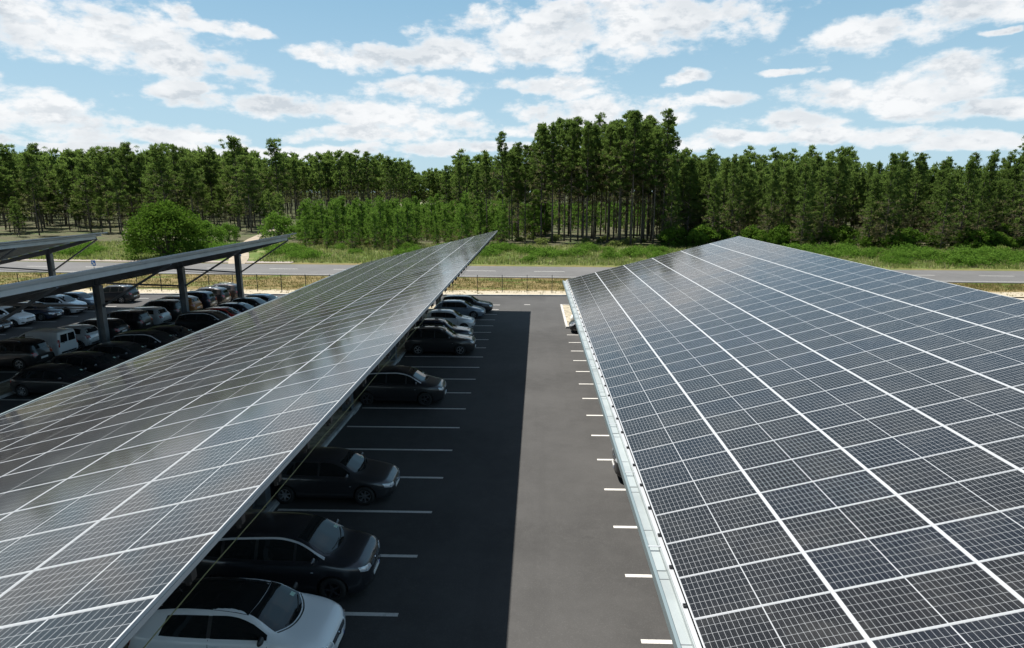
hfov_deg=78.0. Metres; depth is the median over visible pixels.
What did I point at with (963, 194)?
pine tree
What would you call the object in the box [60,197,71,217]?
pine tree
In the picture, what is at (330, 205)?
young pine
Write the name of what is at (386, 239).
young pine
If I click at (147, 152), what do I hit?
pine tree
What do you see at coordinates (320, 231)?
bush
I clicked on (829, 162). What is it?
pine tree
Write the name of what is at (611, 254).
shrub
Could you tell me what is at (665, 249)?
shrub
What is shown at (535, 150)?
pine tree
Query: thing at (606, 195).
pine tree
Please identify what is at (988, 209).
pine tree
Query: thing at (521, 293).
sand verge
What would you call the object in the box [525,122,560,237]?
pine tree
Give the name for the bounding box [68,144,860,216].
distant forest
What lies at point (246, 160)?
pine tree
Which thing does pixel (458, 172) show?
pine tree
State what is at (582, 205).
pine tree
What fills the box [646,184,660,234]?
pine tree
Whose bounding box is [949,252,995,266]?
shrub
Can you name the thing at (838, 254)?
shrub
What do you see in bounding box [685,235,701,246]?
undergrowth bush
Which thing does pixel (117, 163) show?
pine tree
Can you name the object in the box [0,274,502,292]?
wire fence
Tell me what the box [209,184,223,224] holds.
pine tree
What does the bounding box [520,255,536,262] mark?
shrub
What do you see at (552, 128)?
pine tree
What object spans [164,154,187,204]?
pine tree
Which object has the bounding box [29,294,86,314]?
parked car
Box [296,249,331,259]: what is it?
shrub
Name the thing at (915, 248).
shrub
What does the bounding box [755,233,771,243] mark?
undergrowth bush
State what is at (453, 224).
young pine
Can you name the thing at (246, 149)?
pine tree
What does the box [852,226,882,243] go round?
undergrowth bush
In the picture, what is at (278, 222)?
bush
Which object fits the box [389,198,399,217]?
young pine
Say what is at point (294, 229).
bush
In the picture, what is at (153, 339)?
parked car
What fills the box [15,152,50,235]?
pine tree
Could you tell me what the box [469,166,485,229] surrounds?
pine tree
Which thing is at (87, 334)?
parked car
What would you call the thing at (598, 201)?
pine tree
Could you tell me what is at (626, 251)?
shrub
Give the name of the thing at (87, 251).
shrub
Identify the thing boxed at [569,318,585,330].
parked car
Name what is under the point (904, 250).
shrub
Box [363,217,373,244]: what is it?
young pine
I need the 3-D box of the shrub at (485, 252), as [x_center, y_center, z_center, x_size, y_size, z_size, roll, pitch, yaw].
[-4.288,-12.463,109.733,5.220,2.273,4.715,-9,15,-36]
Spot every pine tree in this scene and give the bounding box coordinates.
[0,143,32,229]
[0,158,15,229]
[0,166,21,232]
[0,173,12,225]
[0,175,21,232]
[5,200,20,235]
[6,196,23,233]
[8,156,24,226]
[9,203,25,234]
[10,154,47,229]
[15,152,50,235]
[15,156,48,227]
[16,143,53,227]
[19,165,51,231]
[39,189,54,224]
[46,163,78,230]
[49,194,63,227]
[50,186,67,224]
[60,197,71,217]
[64,148,97,225]
[67,197,83,230]
[68,156,103,231]
[73,167,99,229]
[77,145,124,232]
[87,156,107,226]
[92,146,133,232]
[93,197,108,231]
[102,167,134,235]
[112,141,142,229]
[115,148,133,221]
[120,197,130,229]
[122,153,155,211]
[126,186,143,215]
[133,154,157,216]
[133,196,146,212]
[137,163,165,207]
[139,143,181,205]
[144,151,166,204]
[158,142,181,203]
[161,144,189,209]
[164,146,194,208]
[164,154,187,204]
[172,157,204,214]
[187,170,207,222]
[188,170,210,220]
[198,145,224,224]
[201,173,224,224]
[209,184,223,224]
[210,185,227,224]
[219,135,254,230]
[220,154,239,226]
[221,174,242,223]
[228,146,261,226]
[229,155,264,232]
[229,196,246,226]
[233,162,262,228]
[235,155,264,227]
[258,137,292,203]
[261,162,269,189]
[265,159,280,198]
[272,161,283,198]
[284,164,298,217]
[288,159,301,215]
[299,166,311,201]
[311,162,325,204]
[319,158,334,201]
[333,160,345,195]
[341,151,352,203]
[341,157,356,203]
[342,153,359,199]
[355,158,367,200]
[360,151,376,202]
[373,172,383,200]
[382,155,396,199]
[387,160,399,200]
[395,165,408,201]
[437,165,454,214]
[451,160,469,216]
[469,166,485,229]
[478,153,495,232]
[489,131,515,223]
[498,152,519,239]
[503,152,522,240]
[506,141,531,236]
[508,150,528,235]
[514,145,535,240]
[524,125,555,202]
[524,145,542,234]
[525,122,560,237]
[533,132,556,216]
[535,121,569,242]
[535,134,551,235]
[546,123,570,239]
[549,118,583,240]
[550,117,570,234]
[555,120,585,241]
[557,130,580,205]
[560,118,573,235]
[560,125,578,233]
[567,116,593,239]
[568,125,598,241]
[569,145,591,236]
[572,120,601,238]
[578,126,598,236]
[580,129,603,237]
[585,134,608,236]
[586,124,605,239]
[589,124,608,235]
[590,112,607,219]
[596,120,619,236]
[596,125,619,242]
[597,121,617,233]
[600,120,628,240]
[602,122,637,241]
[605,129,636,239]
[607,118,629,233]
[614,120,638,238]
[615,110,638,235]
[615,129,638,233]
[618,109,649,245]
[619,109,647,237]
[623,123,647,237]
[627,121,654,243]
[629,120,660,238]
[629,192,651,236]
[633,180,651,235]
[636,118,664,239]
[638,125,667,240]
[639,186,651,235]
[640,128,670,245]
[643,114,655,231]
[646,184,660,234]
[647,108,684,241]
[648,173,671,234]
[649,119,681,224]
[652,134,681,223]
[656,152,684,239]
[665,165,683,217]
[666,182,685,237]
[668,162,693,226]
[674,159,704,231]
[676,160,692,224]
[681,171,702,231]
[687,156,709,224]
[688,154,699,194]
[688,158,715,229]
[693,155,719,226]
[700,172,721,223]
[701,177,725,241]
[704,153,720,222]
[707,157,734,229]
[720,153,745,237]
[724,156,754,234]
[725,177,739,231]
[725,182,736,232]
[733,177,758,231]
[735,164,754,230]
[739,167,757,228]
[739,168,759,229]
[749,171,766,229]
[755,160,784,235]
[758,165,782,233]
[767,166,795,229]
[774,175,792,225]
[785,158,808,228]
[785,167,794,225]
[788,164,820,245]
[790,180,800,223]
[792,158,823,223]
[796,181,820,237]
[802,154,826,226]
[810,166,828,236]
[813,159,842,237]
[813,166,836,243]
[825,154,850,230]
[829,173,849,232]
[834,156,858,229]
[850,173,870,230]
[851,162,874,233]
[856,172,883,241]
[857,172,885,242]
[866,179,884,232]
[868,162,883,223]
[868,174,886,224]
[871,152,902,247]
[879,151,913,230]
[879,153,900,226]
[879,169,907,232]
[885,156,917,232]
[900,159,913,202]
[903,152,931,233]
[907,153,930,231]
[918,176,935,232]
[919,160,955,234]
[920,168,952,244]
[923,163,949,232]
[925,171,960,248]
[927,156,956,226]
[941,156,984,243]
[950,165,964,229]
[955,169,971,225]
[956,152,985,229]
[963,170,995,242]
[969,152,1006,231]
[974,177,995,230]
[979,149,1000,220]
[982,179,1010,232]
[987,170,1003,223]
[990,157,1010,226]
[991,149,1021,227]
[1000,156,1023,232]
[1001,136,1023,225]
[1003,163,1023,239]
[1004,143,1023,225]
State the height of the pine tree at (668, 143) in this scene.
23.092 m
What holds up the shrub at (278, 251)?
on the ground at (54, 229)
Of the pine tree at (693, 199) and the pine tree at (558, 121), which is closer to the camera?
the pine tree at (693, 199)
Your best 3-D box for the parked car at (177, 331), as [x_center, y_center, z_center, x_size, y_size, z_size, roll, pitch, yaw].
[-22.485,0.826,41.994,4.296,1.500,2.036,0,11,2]
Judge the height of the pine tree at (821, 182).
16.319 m
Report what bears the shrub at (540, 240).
on the ground at (54, 229)
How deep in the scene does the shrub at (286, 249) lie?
112.17 m
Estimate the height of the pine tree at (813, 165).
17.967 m
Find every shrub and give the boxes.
[53,246,83,254]
[73,248,101,256]
[76,244,101,251]
[83,241,98,246]
[91,245,109,250]
[208,241,221,247]
[219,240,238,245]
[257,245,273,249]
[260,247,282,255]
[273,241,294,249]
[277,245,304,254]
[281,250,304,258]
[287,242,307,250]
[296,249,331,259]
[328,242,347,249]
[347,247,363,253]
[391,247,415,255]
[401,242,420,248]
[479,247,499,256]
[486,241,507,251]
[488,248,502,254]
[497,241,513,249]
[502,243,518,249]
[514,244,534,253]
[516,236,526,241]
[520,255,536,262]
[526,234,535,238]
[528,247,550,255]
[529,247,559,258]
[534,237,549,244]
[549,234,561,239]
[556,250,571,256]
[563,246,591,255]
[573,241,601,251]
[579,238,590,243]
[597,249,625,259]
[599,246,615,251]
[607,240,622,245]
[618,246,646,257]
[623,236,637,244]
[627,244,652,255]
[642,244,662,252]
[645,250,669,257]
[655,246,674,252]
[780,242,812,251]
[798,243,821,253]
[813,242,836,252]
[822,249,849,258]
[830,242,857,251]
[839,245,878,258]
[870,247,891,255]
[877,250,913,263]
[883,256,908,264]
[884,241,919,250]
[888,248,921,259]
[904,246,942,259]
[907,248,948,261]
[920,246,943,252]
[935,255,972,266]
[940,244,986,258]
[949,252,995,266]
[971,247,995,255]
[976,249,1021,264]
[980,245,1012,254]
[996,252,1017,260]
[1006,249,1023,262]
[1007,253,1023,262]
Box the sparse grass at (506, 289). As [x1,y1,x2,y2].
[84,288,1023,295]
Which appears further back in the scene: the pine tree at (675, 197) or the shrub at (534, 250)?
the pine tree at (675, 197)
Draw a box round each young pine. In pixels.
[293,206,302,226]
[296,199,319,242]
[296,202,306,221]
[298,216,312,246]
[303,200,321,239]
[309,219,320,244]
[310,213,317,239]
[311,199,333,241]
[320,215,334,245]
[321,229,332,248]
[325,198,343,234]
[328,201,344,239]
[329,225,336,243]
[330,199,346,241]
[336,227,345,243]
[337,196,349,234]
[343,225,350,243]
[344,214,354,239]
[344,215,359,248]
[348,213,362,246]
[349,197,363,213]
[350,200,359,231]
[352,209,366,245]
[355,200,367,239]
[361,212,376,242]
[362,210,384,247]
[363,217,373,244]
[364,198,375,224]
[365,208,383,245]
[371,195,391,243]
[382,199,392,229]
[382,207,390,242]
[382,228,390,245]
[383,229,394,249]
[385,216,396,243]
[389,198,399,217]
[389,208,406,248]
[394,197,414,240]
[394,208,409,244]
[400,201,418,244]
[406,210,418,241]
[411,211,425,244]
[412,196,421,229]
[413,206,422,235]
[418,205,428,232]
[420,214,427,236]
[420,217,430,240]
[421,196,440,235]
[428,216,434,238]
[429,213,440,241]
[432,193,441,222]
[433,200,442,224]
[433,223,439,243]
[438,202,446,231]
[438,204,453,235]
[439,206,451,238]
[440,195,451,216]
[443,222,451,241]
[445,225,454,241]
[449,200,455,227]
[450,203,464,239]
[451,212,458,239]
[453,206,469,239]
[454,190,476,239]
[466,205,483,236]
[468,199,475,235]
[472,194,491,235]
[473,198,487,235]
[487,199,498,227]
[489,206,508,242]
[493,211,510,242]
[496,201,512,240]
[506,198,519,230]
[510,219,520,236]
[519,204,526,230]
[519,212,528,236]
[522,205,530,234]
[524,189,544,235]
[527,191,547,234]
[527,198,544,231]
[539,190,554,231]
[542,214,549,235]
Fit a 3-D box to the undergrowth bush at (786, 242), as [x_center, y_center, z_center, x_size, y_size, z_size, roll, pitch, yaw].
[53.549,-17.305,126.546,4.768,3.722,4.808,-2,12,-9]
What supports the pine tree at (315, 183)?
on the ground at (54, 229)
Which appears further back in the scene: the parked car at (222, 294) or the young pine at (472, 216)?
the young pine at (472, 216)
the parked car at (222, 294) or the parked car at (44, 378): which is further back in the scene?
the parked car at (222, 294)
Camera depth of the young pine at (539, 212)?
159.32 m
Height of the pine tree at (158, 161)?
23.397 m
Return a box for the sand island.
[563,305,580,325]
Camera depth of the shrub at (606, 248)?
115.34 m
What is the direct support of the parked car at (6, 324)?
on the car park surface
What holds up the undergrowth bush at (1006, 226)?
on the ground at (54, 229)
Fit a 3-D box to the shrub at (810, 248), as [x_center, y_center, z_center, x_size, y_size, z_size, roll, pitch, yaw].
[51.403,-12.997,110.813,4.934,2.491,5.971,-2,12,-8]
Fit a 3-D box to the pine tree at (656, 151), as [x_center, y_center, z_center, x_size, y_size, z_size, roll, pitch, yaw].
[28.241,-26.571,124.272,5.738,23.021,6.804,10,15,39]
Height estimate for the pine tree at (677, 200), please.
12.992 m
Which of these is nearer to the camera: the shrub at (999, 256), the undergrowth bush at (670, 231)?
the shrub at (999, 256)
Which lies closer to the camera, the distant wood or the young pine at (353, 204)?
the young pine at (353, 204)
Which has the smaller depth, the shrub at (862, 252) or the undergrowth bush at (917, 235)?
the shrub at (862, 252)
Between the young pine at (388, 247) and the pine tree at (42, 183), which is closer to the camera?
the young pine at (388, 247)
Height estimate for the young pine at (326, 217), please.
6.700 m
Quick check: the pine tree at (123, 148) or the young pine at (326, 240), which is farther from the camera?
the pine tree at (123, 148)
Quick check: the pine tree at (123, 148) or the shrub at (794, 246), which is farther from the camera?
the pine tree at (123, 148)
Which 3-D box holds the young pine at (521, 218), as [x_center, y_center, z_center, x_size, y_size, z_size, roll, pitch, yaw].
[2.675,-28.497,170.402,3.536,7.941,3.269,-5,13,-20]
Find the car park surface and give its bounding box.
[0,295,702,647]
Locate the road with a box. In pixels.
[0,261,1023,282]
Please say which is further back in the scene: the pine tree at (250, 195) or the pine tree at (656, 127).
the pine tree at (250, 195)
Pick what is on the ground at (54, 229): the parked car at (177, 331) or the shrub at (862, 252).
the shrub at (862, 252)
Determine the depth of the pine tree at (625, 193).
132.10 m
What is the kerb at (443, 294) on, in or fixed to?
on the ground at (54, 229)
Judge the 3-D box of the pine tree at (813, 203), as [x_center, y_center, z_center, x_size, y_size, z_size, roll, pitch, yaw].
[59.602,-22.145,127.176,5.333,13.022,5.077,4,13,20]
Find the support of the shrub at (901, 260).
on the ground at (54, 229)
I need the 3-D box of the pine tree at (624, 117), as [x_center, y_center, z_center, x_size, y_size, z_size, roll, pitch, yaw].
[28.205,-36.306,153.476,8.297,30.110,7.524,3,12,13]
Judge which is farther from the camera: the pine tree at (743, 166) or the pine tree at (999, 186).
the pine tree at (743, 166)
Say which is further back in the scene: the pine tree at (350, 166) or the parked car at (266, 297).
the pine tree at (350, 166)
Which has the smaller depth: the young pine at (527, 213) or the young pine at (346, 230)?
the young pine at (346, 230)
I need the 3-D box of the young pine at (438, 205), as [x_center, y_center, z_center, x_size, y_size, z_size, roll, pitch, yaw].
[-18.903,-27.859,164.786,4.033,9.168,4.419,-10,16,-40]
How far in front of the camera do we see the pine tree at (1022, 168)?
129.61 m
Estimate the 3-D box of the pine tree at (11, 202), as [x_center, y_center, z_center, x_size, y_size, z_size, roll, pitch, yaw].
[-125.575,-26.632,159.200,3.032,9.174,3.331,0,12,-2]
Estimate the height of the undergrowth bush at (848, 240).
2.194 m
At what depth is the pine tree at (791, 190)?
142.44 m
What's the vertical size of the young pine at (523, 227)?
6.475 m
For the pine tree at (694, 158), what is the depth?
149.13 m
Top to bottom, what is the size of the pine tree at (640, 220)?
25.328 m
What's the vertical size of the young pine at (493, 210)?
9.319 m
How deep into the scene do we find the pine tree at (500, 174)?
141.90 m
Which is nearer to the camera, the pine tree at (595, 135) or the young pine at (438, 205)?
the pine tree at (595, 135)
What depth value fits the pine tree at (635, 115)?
124.62 m
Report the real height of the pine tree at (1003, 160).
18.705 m
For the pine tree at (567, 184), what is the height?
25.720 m
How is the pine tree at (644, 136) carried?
on the ground at (54, 229)
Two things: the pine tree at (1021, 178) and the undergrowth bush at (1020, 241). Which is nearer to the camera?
the undergrowth bush at (1020, 241)
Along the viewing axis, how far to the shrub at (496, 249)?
110.47 m
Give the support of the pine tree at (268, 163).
on the ground at (54, 229)
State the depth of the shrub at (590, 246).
116.58 m
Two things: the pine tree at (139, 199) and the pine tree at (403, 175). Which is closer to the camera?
the pine tree at (139, 199)
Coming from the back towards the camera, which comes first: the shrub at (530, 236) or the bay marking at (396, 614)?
the shrub at (530, 236)
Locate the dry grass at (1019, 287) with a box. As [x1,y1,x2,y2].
[0,272,1023,290]
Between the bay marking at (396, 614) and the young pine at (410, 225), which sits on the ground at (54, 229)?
the young pine at (410, 225)
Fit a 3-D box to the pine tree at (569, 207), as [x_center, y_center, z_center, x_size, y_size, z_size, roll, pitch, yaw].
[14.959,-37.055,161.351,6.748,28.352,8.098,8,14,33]
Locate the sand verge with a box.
[71,291,1023,296]
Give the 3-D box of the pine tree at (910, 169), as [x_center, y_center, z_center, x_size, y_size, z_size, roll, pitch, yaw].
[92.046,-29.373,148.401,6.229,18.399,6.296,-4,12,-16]
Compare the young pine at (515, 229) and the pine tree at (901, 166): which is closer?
the pine tree at (901, 166)
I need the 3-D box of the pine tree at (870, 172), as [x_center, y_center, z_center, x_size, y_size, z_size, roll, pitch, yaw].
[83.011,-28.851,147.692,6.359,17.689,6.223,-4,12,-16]
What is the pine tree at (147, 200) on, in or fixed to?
on the ground at (54, 229)
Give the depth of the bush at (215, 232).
128.71 m
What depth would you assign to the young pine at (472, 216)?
149.67 m
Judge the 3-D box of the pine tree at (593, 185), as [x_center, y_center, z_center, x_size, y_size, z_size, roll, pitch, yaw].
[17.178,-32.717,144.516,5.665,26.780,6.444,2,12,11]
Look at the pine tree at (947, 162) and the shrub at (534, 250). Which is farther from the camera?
the pine tree at (947, 162)
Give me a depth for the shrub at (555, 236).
143.38 m
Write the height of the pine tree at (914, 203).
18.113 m
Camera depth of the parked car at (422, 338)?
39.78 m
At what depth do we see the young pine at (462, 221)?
125.36 m
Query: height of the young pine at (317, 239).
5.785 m
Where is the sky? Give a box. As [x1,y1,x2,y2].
[0,0,1023,192]
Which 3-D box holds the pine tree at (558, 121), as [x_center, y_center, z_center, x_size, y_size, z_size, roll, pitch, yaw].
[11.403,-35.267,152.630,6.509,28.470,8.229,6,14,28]
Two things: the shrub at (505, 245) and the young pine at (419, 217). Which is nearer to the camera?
the shrub at (505, 245)
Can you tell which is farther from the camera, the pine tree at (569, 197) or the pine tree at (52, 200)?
the pine tree at (52, 200)
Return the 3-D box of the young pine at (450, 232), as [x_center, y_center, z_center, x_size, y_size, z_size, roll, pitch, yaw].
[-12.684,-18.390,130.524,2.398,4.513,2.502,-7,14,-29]
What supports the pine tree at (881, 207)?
on the ground at (54, 229)
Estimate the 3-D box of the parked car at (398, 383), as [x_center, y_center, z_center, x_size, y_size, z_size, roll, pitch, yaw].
[-5.450,2.901,30.783,4.482,1.679,2.131,0,11,2]
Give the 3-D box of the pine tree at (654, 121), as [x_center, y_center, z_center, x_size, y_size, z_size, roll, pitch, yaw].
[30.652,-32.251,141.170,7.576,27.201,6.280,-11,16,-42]
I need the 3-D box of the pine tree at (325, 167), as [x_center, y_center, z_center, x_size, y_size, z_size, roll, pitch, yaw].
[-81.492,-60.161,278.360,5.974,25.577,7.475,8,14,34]
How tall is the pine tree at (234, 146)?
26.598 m
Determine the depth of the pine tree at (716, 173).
136.87 m
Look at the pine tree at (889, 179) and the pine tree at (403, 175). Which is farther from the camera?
the pine tree at (403, 175)
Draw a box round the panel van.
[17,328,77,356]
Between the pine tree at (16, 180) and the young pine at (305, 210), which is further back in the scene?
the pine tree at (16, 180)
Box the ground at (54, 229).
[0,192,1023,299]
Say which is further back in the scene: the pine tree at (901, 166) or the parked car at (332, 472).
the pine tree at (901, 166)
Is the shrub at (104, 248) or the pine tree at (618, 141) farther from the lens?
the pine tree at (618, 141)
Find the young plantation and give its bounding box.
[312,200,667,231]
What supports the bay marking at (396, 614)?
on the car park surface
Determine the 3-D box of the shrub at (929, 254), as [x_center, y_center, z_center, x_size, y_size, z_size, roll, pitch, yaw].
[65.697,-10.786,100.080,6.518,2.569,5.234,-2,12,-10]
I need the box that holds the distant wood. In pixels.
[261,168,718,204]
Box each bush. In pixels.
[120,199,211,259]
[124,241,142,253]
[189,219,227,243]
[213,222,240,240]
[257,210,294,238]
[285,220,306,239]
[312,229,324,242]
[656,226,683,247]
[663,225,687,246]
[684,229,704,247]
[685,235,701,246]
[688,223,720,244]
[695,225,720,245]
[709,222,728,241]
[718,230,734,239]
[734,230,753,238]
[740,224,759,237]
[748,227,771,240]
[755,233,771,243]
[766,225,793,245]
[767,221,799,244]
[769,233,791,244]
[787,227,816,245]
[812,223,843,244]
[829,224,861,243]
[844,238,856,246]
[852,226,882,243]
[856,236,874,248]
[864,233,880,245]
[876,232,899,249]
[879,227,905,241]
[881,230,908,247]
[900,227,927,247]
[923,231,944,247]
[927,224,956,246]
[950,228,977,248]
[964,227,995,248]
[978,229,1004,247]
[991,231,1010,246]
[995,223,1016,235]
[997,235,1018,249]
[1009,229,1023,247]
[1012,236,1023,246]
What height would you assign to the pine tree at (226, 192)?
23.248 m
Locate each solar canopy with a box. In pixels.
[0,231,496,647]
[0,232,106,275]
[0,233,295,342]
[563,236,1023,647]
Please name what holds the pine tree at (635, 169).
on the ground at (54, 229)
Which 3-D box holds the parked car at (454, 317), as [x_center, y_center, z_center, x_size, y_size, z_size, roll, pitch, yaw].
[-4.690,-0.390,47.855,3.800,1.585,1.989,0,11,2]
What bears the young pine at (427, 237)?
on the ground at (54, 229)
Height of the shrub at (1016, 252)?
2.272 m
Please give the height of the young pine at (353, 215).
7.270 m
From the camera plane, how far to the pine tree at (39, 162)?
182.55 m
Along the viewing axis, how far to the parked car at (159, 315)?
48.87 m
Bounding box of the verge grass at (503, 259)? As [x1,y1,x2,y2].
[8,239,1023,269]
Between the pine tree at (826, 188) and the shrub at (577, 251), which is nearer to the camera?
the shrub at (577, 251)
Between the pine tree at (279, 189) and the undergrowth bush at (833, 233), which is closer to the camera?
the undergrowth bush at (833, 233)
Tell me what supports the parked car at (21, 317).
on the car park surface
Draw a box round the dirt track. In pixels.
[228,225,289,263]
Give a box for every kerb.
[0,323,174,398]
[140,293,566,295]
[264,304,435,511]
[560,304,576,327]
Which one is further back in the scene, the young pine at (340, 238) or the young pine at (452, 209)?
the young pine at (452, 209)
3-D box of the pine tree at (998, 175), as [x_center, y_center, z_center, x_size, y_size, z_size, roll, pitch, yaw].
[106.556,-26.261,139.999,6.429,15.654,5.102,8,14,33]
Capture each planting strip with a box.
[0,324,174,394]
[123,305,435,647]
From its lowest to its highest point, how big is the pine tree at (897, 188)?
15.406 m
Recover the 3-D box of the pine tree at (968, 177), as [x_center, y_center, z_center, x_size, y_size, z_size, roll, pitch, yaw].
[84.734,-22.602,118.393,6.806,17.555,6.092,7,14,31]
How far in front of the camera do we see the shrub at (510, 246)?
118.45 m
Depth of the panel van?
39.02 m
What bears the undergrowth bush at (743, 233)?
on the ground at (54, 229)
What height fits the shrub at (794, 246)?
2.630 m
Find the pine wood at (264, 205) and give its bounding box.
[0,147,284,231]
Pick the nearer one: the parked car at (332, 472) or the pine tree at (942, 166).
the parked car at (332, 472)
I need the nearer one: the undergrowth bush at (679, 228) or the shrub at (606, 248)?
the shrub at (606, 248)
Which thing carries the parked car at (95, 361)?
on the car park surface
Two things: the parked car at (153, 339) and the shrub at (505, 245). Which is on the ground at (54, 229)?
the shrub at (505, 245)
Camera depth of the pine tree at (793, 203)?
140.05 m
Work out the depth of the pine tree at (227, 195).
213.27 m
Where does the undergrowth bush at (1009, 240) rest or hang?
on the ground at (54, 229)
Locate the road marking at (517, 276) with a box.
[60,271,987,281]
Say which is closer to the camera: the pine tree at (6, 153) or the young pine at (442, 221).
the young pine at (442, 221)
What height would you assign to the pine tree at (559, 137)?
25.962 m
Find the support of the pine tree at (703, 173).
on the ground at (54, 229)
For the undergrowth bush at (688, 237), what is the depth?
123.14 m
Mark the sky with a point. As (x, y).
(421, 82)
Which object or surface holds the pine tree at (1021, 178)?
on the ground at (54, 229)
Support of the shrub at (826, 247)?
on the ground at (54, 229)
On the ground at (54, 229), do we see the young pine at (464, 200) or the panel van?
the young pine at (464, 200)
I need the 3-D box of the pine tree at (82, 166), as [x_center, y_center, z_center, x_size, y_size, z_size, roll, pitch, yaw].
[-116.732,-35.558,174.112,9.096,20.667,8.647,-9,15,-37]
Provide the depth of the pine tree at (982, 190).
120.10 m
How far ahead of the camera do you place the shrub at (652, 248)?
113.30 m
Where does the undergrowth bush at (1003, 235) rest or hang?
on the ground at (54, 229)
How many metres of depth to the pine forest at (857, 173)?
153.32 m
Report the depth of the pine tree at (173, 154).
186.11 m
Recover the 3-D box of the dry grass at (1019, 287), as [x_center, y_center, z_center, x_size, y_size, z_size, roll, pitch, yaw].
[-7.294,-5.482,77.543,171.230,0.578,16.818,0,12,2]
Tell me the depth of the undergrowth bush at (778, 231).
120.82 m
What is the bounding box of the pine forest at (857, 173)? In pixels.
[467,159,1023,232]
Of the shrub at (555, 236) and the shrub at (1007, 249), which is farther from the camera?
the shrub at (555, 236)
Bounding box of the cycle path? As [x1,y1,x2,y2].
[20,259,292,262]
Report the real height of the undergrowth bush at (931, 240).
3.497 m
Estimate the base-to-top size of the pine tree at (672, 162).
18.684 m
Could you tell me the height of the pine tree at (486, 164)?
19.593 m
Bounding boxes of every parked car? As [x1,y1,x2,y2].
[0,306,35,327]
[0,318,12,330]
[0,336,53,369]
[10,363,96,396]
[12,301,63,320]
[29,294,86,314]
[49,351,127,372]
[60,324,99,349]
[62,291,93,309]
[77,318,129,337]
[87,341,152,359]
[88,284,139,302]
[107,308,153,330]
[111,330,179,349]
[127,577,345,647]
[130,298,180,319]
[131,306,171,324]
[146,325,194,337]
[160,295,202,310]
[175,310,230,331]
[187,290,217,309]
[195,512,380,601]
[197,286,230,305]
[203,306,241,316]
[210,282,237,301]
[218,302,254,312]
[232,297,266,306]
[245,293,277,301]
[270,447,399,504]
[353,365,446,405]
[405,324,475,354]
[407,317,473,335]
[426,309,474,327]
[434,299,484,318]
[442,294,492,310]
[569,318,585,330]
[612,441,642,484]
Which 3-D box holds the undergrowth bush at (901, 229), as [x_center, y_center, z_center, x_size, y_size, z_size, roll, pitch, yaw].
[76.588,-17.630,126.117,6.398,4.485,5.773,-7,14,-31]
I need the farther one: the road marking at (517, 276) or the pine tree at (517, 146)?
the pine tree at (517, 146)
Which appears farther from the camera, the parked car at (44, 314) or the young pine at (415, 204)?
the young pine at (415, 204)
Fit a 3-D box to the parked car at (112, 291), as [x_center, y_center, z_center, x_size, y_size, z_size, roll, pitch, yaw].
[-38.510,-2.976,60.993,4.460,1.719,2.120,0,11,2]
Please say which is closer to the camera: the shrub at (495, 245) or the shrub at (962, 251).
the shrub at (962, 251)
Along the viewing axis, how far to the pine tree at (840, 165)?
137.07 m
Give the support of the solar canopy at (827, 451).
on the car park surface
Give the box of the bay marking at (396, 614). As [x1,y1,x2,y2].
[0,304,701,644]
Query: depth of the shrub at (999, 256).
94.42 m
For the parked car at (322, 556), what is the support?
on the car park surface
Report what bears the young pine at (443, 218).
on the ground at (54, 229)
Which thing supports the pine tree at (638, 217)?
on the ground at (54, 229)
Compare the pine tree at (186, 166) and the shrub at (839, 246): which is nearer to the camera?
the shrub at (839, 246)
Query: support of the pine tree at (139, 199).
on the ground at (54, 229)
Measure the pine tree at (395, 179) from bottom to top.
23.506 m
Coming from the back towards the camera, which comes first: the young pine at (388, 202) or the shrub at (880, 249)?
the young pine at (388, 202)
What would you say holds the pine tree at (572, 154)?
on the ground at (54, 229)
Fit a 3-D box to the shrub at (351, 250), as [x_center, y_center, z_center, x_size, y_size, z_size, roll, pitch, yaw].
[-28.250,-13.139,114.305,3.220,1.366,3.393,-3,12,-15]
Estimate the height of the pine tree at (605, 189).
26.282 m
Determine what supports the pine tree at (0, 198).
on the ground at (54, 229)
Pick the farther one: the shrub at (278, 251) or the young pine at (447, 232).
the young pine at (447, 232)
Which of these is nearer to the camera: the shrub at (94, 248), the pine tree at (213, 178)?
the shrub at (94, 248)
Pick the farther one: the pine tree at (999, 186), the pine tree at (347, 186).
the pine tree at (347, 186)
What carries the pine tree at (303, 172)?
on the ground at (54, 229)

